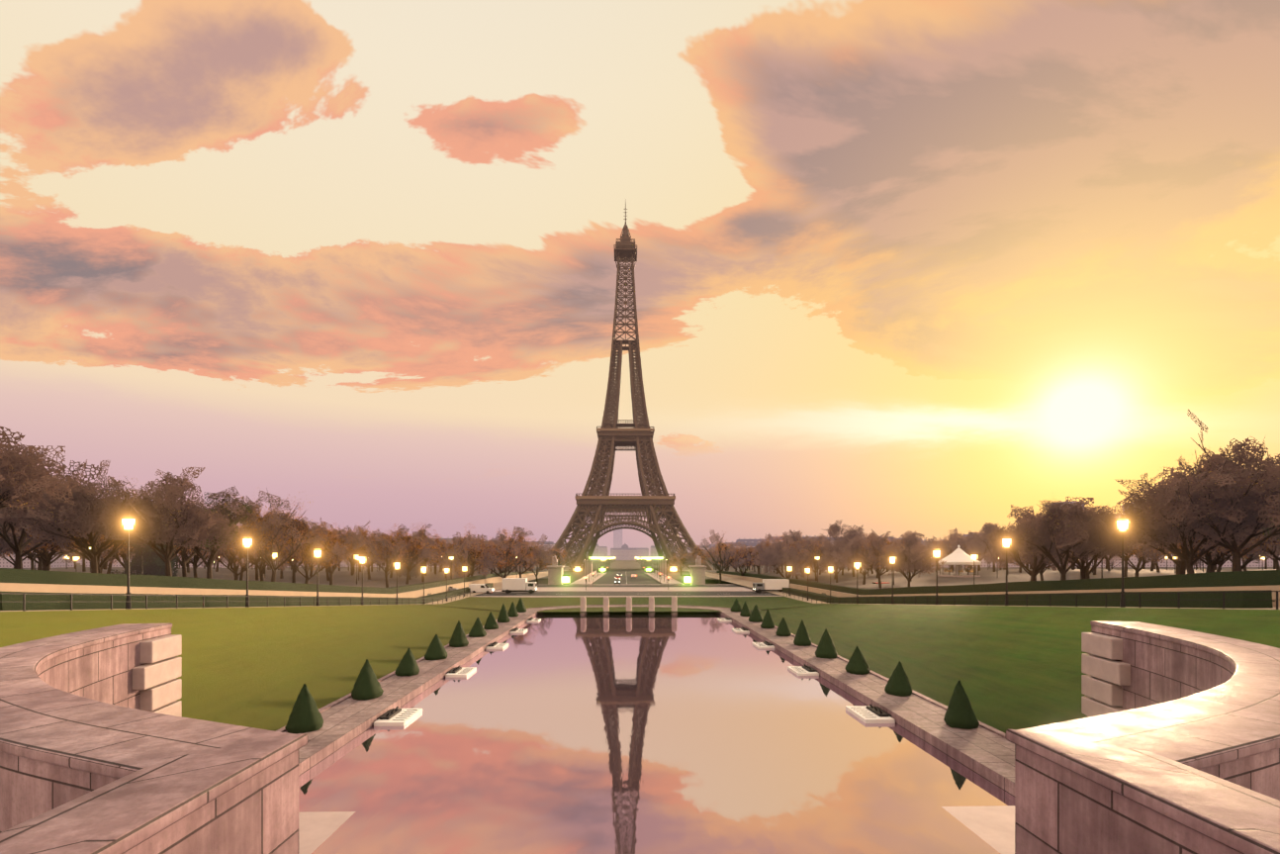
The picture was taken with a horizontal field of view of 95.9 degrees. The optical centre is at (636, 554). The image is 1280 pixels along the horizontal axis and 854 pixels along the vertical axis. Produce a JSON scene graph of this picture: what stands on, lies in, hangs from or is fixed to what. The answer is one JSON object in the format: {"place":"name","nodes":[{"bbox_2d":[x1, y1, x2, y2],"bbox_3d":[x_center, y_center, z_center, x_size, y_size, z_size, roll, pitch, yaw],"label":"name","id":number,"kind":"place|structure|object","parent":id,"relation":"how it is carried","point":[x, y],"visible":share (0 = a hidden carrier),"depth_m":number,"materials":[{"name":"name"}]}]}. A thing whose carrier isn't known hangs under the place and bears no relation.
{"place":"outdoors","nodes":[
{"label":"outdoors","id":0,"kind":"place"},
{"bbox_2d":[471,569,783,596],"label":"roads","id":1,"kind":"structure","parent":0,"point":[642,584],"depth_m":150.11,"materials":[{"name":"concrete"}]},
{"bbox_2d":[468,583,494,593],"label":"white van","id":2,"kind":"object","parent":1,"relation":"on","point":[479,588],"visible":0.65,"depth_m":129.65,"materials":[{"name":"paint"}]},
{"bbox_2d":[501,577,537,593],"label":"box truck","id":3,"kind":"object","parent":1,"relation":"on","point":[509,585],"visible":1,"depth_m":129.91,"materials":[{"name":"white paint"}]},
{"bbox_2d":[614,578,620,584],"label":"car","id":4,"kind":"object","parent":1,"relation":"on","point":[616,581],"visible":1,"depth_m":179.58,"materials":[{"name":"white paint"}]},
{"bbox_2d":[547,554,706,584],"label":"bridge parapets","id":5,"kind":"object","parent":1,"relation":"on","point":[696,573],"visible":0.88,"depth_m":173.39,"materials":[{"name":"stone"}]},
{"bbox_2d":[752,578,789,592],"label":"truck","id":6,"kind":"object","parent":1,"relation":"on","point":[773,584],"visible":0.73,"depth_m":131.77,"materials":[{"name":"white paint"}]},
{"bbox_2d":[0,596,1279,732],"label":"lawns","id":7,"kind":"structure","parent":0,"point":[1014,667],"depth_m":38.36,"materials":[{"name":"green plant"}]},
{"bbox_2d":[141,547,1102,600],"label":"park lamps","id":8,"kind":"object","parent":7,"relation":"on","point":[807,568],"visible":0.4,"depth_m":106.10,"materials":[{"name":"grey metal"}]},
{"bbox_2d":[0,590,1279,611],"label":"lawn railings","id":9,"kind":"object","parent":7,"relation":"on","point":[432,600],"visible":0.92,"depth_m":43.52,"materials":[{"name":"grey metal"}]},
{"bbox_2d":[0,568,1279,611],"bbox_3d":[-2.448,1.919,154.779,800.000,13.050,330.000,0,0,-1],"label":"side terraces","id":10,"kind":"object","parent":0,"point":[378,578],"visible":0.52,"depth_m":131.33,"materials":[{"name":"beige stone"}]},
{"bbox_2d":[122,512,1128,609],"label":"street lamps","id":11,"kind":"object","parent":10,"relation":"on","point":[129,520],"visible":0.96,"depth_m":50.11,"materials":[{"name":"grey metal"}]},
{"bbox_2d":[0,582,1273,610],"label":"metal fence","id":12,"kind":"object","parent":10,"relation":"on","point":[14,601],"visible":0.56,"depth_m":43.96,"materials":[{"name":"black metal"}]},
{"bbox_2d":[0,408,1279,588],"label":"trees","id":13,"kind":"object","parent":10,"relation":"on","point":[1221,504],"visible":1,"depth_m":59.77,"materials":[{"name":"brown plant"}]},
{"bbox_2d":[0,567,1279,594],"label":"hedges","id":14,"kind":"object","parent":10,"relation":"on","point":[1210,579],"depth_m":51.87,"materials":[{"name":"green plant"}]},
{"bbox_2d":[937,544,981,577],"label":"carousel","id":15,"kind":"object","parent":10,"relation":"on","point":[959,557],"visible":0.9,"depth_m":149.40,"materials":[{"name":"white fabric"}]},
{"bbox_2d":[0,0,1279,555],"label":"sky","id":16,"kind":"structure","parent":0,"point":[931,268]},
{"bbox_2d":[10,555,1273,611],"bbox_3d":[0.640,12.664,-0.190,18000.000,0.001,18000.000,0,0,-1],"label":"ground","id":17,"kind":"structure","parent":0,"point":[622,565],"depth_m":548.75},
{"bbox_2d":[107,549,1129,570],"bbox_3d":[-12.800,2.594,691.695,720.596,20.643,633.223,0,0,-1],"label":"trees","id":18,"kind":"object","parent":17,"relation":"on","point":[347,563],"depth_m":420.70,"materials":[{"name":"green plant"}]},
{"bbox_2d":[537,202,713,571],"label":"eiffel tower","id":19,"kind":"structure","parent":17,"relation":"on","point":[657,504],"depth_m":484.75,"materials":[{"name":"metal"}]},
{"bbox_2d":[543,563,707,570],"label":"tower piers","id":20,"kind":"structure","parent":17,"relation":"on","point":[566,567],"depth_m":442.41,"materials":[{"name":"stone"}]},
{"bbox_2d":[0,519,1278,584],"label":"trees","id":21,"kind":"object","parent":17,"relation":"on","point":[503,551],"visible":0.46,"depth_m":175.95,"materials":[{"name":"brown plant"}]},
{"bbox_2d":[0,500,1279,567],"bbox_3d":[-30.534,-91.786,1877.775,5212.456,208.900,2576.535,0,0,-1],"label":"city buildings","id":22,"kind":"structure","parent":17,"relation":"on","point":[620,551],"depth_m":627.54,"materials":[{"name":"stone"}]},
{"bbox_2d":[34,548,1264,589],"bbox_3d":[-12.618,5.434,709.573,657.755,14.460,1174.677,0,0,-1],"label":"street lights","id":23,"kind":"object","parent":17,"relation":"on","point":[566,579],"visible":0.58,"depth_m":192.47,"materials":[{"name":"grey metal"}]},
{"bbox_2d":[283,605,1014,796],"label":"pool walkway","id":24,"kind":"structure","parent":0,"point":[986,754],"depth_m":32.79,"materials":[{"name":"stone"}]},
{"bbox_2d":[0,627,298,853],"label":"stone wall","id":25,"kind":"structure","parent":24,"relation":"on","point":[257,813],"depth_m":9.27,"materials":[{"name":"beige stone"}]},
{"bbox_2d":[0,623,307,853],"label":"stone coping","id":26,"kind":"object","parent":25,"relation":"on","point":[166,770],"visible":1,"depth_m":9.06,"materials":[{"name":"beige stone"}]},
{"bbox_2d":[132,634,182,716],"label":"stone pier","id":27,"kind":"structure","parent":25,"relation":"attached to","point":[156,683],"depth_m":24.78,"materials":[{"name":"stone"}]},
{"bbox_2d":[284,598,979,732],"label":"conical shrubs","id":28,"kind":"object","parent":24,"relation":"on","point":[305,715],"visible":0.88,"depth_m":40.85,"materials":[{"name":"green plant"}]},
{"bbox_2d":[275,604,1005,737],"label":"walkway kerb","id":29,"kind":"structure","parent":24,"relation":"on","point":[915,692],"depth_m":35.01,"materials":[{"name":"stone"}]},
{"bbox_2d":[1014,625,1279,853],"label":"stone wall","id":30,"kind":"structure","parent":24,"relation":"on","point":[1059,809],"depth_m":9.41,"materials":[{"name":"beige stone"}]},
{"bbox_2d":[1081,632,1130,716],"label":"stone pier","id":31,"kind":"structure","parent":30,"relation":"attached to","point":[1106,678],"depth_m":25.57,"materials":[{"name":"stone"}]},
{"bbox_2d":[1005,620,1279,853],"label":"stone coping","id":32,"kind":"object","parent":30,"relation":"on","point":[1156,757],"visible":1,"depth_m":9.44,"materials":[{"name":"beige stone"}]},
{"bbox_2d":[298,611,1014,853],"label":"pool water","id":33,"kind":"structure","parent":0,"point":[634,732],"depth_m":25.14,"materials":[{"name":"pink liquid"}]},
{"bbox_2d":[579,595,677,614],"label":"pillars","id":34,"kind":"structure","parent":33,"relation":"on","point":[629,604],"depth_m":88.44,"materials":[{"name":"stone"}]},
{"bbox_2d":[373,616,895,726],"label":"fountain jet boxes","id":35,"kind":"object","parent":33,"relation":"on","point":[869,713],"visible":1,"depth_m":33.28,"materials":[{"name":"white paint"}]},
{"bbox_2d":[298,805,1014,853],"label":"stone ledge","id":36,"kind":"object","parent":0,"point":[993,826],"depth_m":12.99,"materials":[{"name":"stone"}]}
]}

